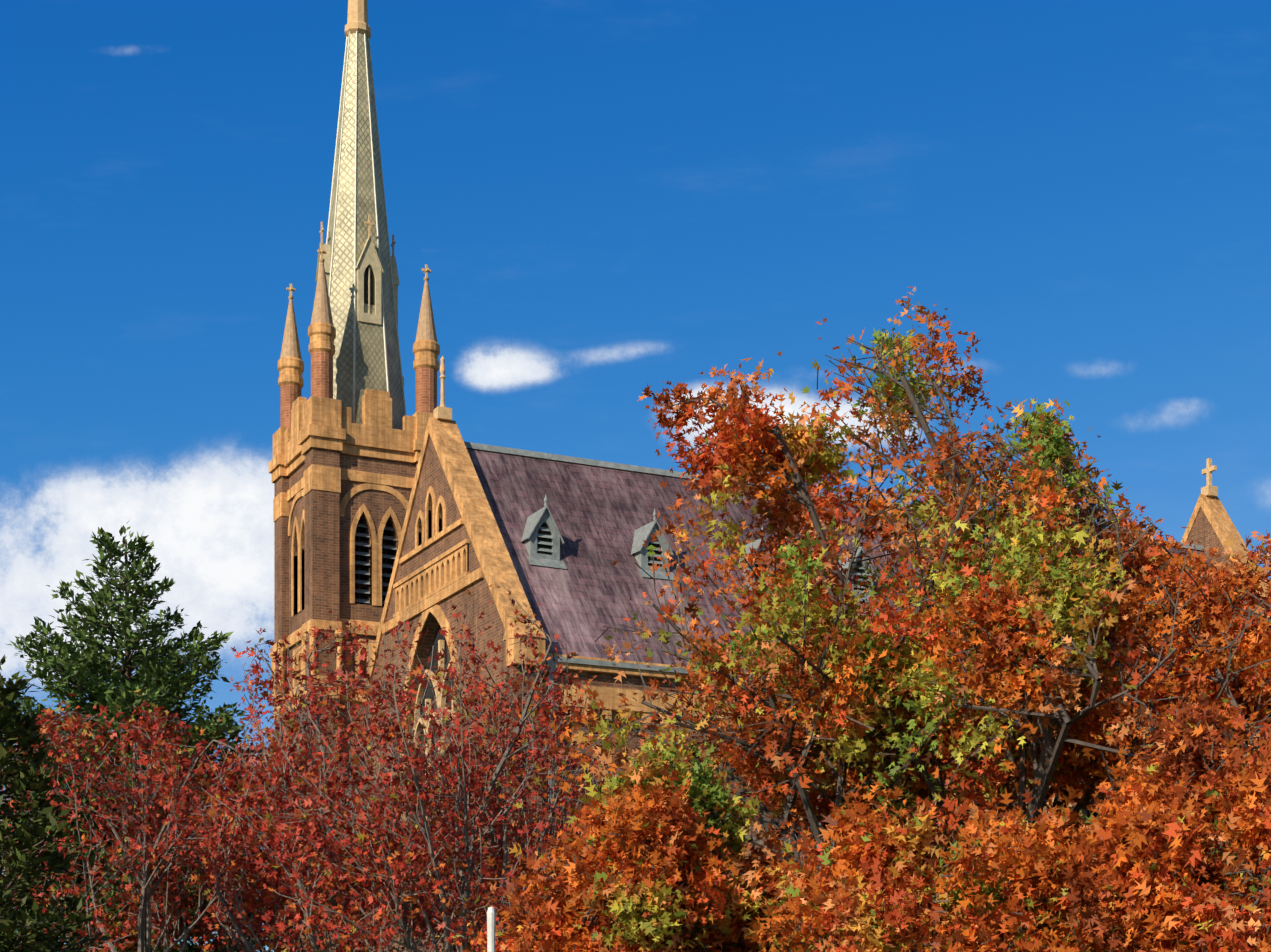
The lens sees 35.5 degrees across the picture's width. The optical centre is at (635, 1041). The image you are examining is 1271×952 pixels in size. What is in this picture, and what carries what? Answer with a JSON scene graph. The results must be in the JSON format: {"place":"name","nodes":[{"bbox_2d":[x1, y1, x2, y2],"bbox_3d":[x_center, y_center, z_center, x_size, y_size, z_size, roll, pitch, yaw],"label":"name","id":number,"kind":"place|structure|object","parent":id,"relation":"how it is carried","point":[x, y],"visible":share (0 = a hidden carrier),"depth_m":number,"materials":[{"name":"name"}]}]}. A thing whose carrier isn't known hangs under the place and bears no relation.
{"place":"outdoors","nodes":[
{"label":"outdoors","id":0,"kind":"place"},
{"bbox_2d":[0,655,111,951],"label":"evergreen tree","id":1,"kind":"object","parent":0,"point":[10,711],"depth_m":29.81,"materials":[{"name":"green plant"}]},
{"bbox_2d":[0,689,321,951],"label":"red tree","id":2,"kind":"object","parent":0,"point":[137,735],"depth_m":36.98,"materials":[{"name":"red plant"}]},
{"bbox_2d":[0,521,393,951],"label":"evergreen tree","id":3,"kind":"object","parent":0,"point":[87,657],"depth_m":43.00,"materials":[{"name":"green plant"}]},
{"bbox_2d":[96,663,394,951],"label":"red tree","id":4,"kind":"object","parent":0,"point":[208,946],"depth_m":41.95,"materials":[{"name":"red plant"}]},
{"bbox_2d":[158,720,367,949],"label":"red tree leaves","id":5,"kind":"object","parent":4,"relation":"attached to","point":[264,876],"visible":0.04,"depth_m":41.80,"materials":[{"name":"red plant"}]},
{"bbox_2d":[176,610,498,951],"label":"red tree","id":6,"kind":"object","parent":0,"point":[251,842],"depth_m":34.14,"materials":[{"name":"red plant"}]},
{"bbox_2d":[327,33,404,429],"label":"church spire shingles","id":7,"kind":"object","parent":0,"point":[370,370],"visible":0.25,"depth_m":66.36,"materials":[{"name":"beige tile"}]},
{"bbox_2d":[316,236,399,324],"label":"spire dormers","id":8,"kind":"object","parent":7,"relation":"attached to","point":[369,257],"visible":0.33,"depth_m":66.06,"materials":[{"name":"beige stone"}]},
{"bbox_2d":[326,31,405,422],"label":"spire ribs","id":9,"kind":"object","parent":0,"point":[354,320],"visible":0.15,"depth_m":66.53,"materials":[{"name":"beige stone"}]},
{"bbox_2d":[355,519,394,603],"bbox_3d":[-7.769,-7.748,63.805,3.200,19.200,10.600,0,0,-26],"label":"louvers","id":10,"kind":"object","parent":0,"point":[359,585],"visible":0.04,"depth_m":65.60,"materials":[{"name":"black wood"}]},
{"bbox_2d":[245,580,627,951],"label":"red tree","id":11,"kind":"object","parent":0,"point":[376,730],"depth_m":31.89,"materials":[{"name":"red plant"}]},
{"bbox_2d":[337,621,630,951],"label":"red tree","id":12,"kind":"object","parent":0,"point":[454,671],"depth_m":38.92,"materials":[{"name":"red plant"}]},
{"bbox_2d":[487,907,495,951],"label":"pole","id":13,"kind":"object","parent":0,"point":[491,919],"visible":1,"depth_m":19.22,"materials":[{"name":"metal"}]},
{"bbox_2d":[402,692,580,949],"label":"red tree leaves","id":14,"kind":"object","parent":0,"point":[546,835],"visible":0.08,"depth_m":39.10,"materials":[{"name":"red plant"}]},
{"bbox_2d":[355,265,864,606],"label":"dark church openings","id":15,"kind":"object","parent":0,"point":[364,548],"visible":0.15,"depth_m":65.71,"materials":[{"name":"black"}]},
{"bbox_2d":[0,0,1270,951],"label":"sky","id":16,"kind":"structure","parent":0,"point":[602,201],"materials":[{"name":"blue"}]},
{"bbox_2d":[451,708,821,951],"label":"oak tree","id":17,"kind":"object","parent":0,"point":[662,908],"depth_m":21.35,"materials":[{"name":"orange plant"}]},
{"bbox_2d":[470,739,842,951],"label":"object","id":18,"kind":"object","parent":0,"point":[590,896],"visible":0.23,"depth_m":21.34,"materials":[{"name":"plant"}]},
{"bbox_2d":[286,0,1217,895],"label":"finial crosses","id":19,"kind":"object","parent":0,"point":[356,16],"visible":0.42,"depth_m":61.99,"materials":[{"name":"beige stone"}]},
{"bbox_2d":[274,437,1263,951],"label":"church brick walls","id":20,"kind":"structure","parent":0,"point":[326,543],"depth_m":64.23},
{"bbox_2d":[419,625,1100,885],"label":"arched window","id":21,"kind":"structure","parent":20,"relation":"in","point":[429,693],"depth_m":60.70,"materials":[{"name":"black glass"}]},
{"bbox_2d":[269,322,1270,910],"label":"stone trim","id":22,"kind":"structure","parent":20,"relation":"attached to","point":[425,590],"depth_m":64.17,"materials":[{"name":"beige stone"}]},
{"bbox_2d":[280,351,436,427],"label":"pinnacle shafts","id":23,"kind":"object","parent":22,"relation":"on","point":[322,379],"visible":0.56,"depth_m":65.96,"materials":[{"name":"red brick"}]},
{"bbox_2d":[280,258,437,359],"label":"pinnacle cones","id":24,"kind":"object","parent":23,"relation":"on","point":[321,312],"visible":0.77,"depth_m":66.09,"materials":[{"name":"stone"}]},
{"bbox_2d":[467,448,1252,707],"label":"church roof","id":25,"kind":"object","parent":20,"relation":"on","point":[600,515],"depth_m":59.36,"materials":[{"name":"purple tile"}]},
{"bbox_2d":[355,441,1204,868],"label":"lead church dormers","id":26,"kind":"object","parent":25,"relation":"on","point":[537,519],"visible":0.33,"depth_m":59.40,"materials":[{"name":"grey metal"}]},
{"bbox_2d":[534,286,1270,935],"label":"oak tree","id":27,"kind":"object","parent":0,"point":[728,466],"depth_m":24.47,"materials":[{"name":"orange plant"}]},
{"bbox_2d":[569,317,1270,854],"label":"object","id":28,"kind":"object","parent":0,"point":[865,433],"visible":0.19,"depth_m":24.19,"materials":[{"name":"green plant"}]},
{"bbox_2d":[738,766,1128,951],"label":"oak tree","id":29,"kind":"object","parent":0,"point":[998,923],"depth_m":19.74,"materials":[{"name":"orange plant"}]},
{"bbox_2d":[743,759,1132,951],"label":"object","id":30,"kind":"object","parent":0,"point":[1055,878],"visible":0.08,"depth_m":20.01,"materials":[{"name":"orange plant"}]},
{"bbox_2d":[1027,717,1270,951],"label":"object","id":31,"kind":"object","parent":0,"point":[1146,818],"visible":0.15,"depth_m":17.99,"materials":[{"name":"orange plant"}]},
{"bbox_2d":[1033,529,1270,812],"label":"oak tree","id":32,"kind":"object","parent":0,"point":[1194,683],"depth_m":23.28,"materials":[{"name":"orange plant"}]},
{"bbox_2d":[1052,689,1270,951],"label":"oak tree","id":33,"kind":"object","parent":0,"point":[1243,805],"depth_m":17.86,"materials":[{"name":"orange plant"}]},
{"bbox_2d":[1067,556,1270,788],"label":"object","id":34,"kind":"object","parent":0,"point":[1072,752],"visible":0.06,"depth_m":23.31,"materials":[{"name":"orange plant"}]}
]}

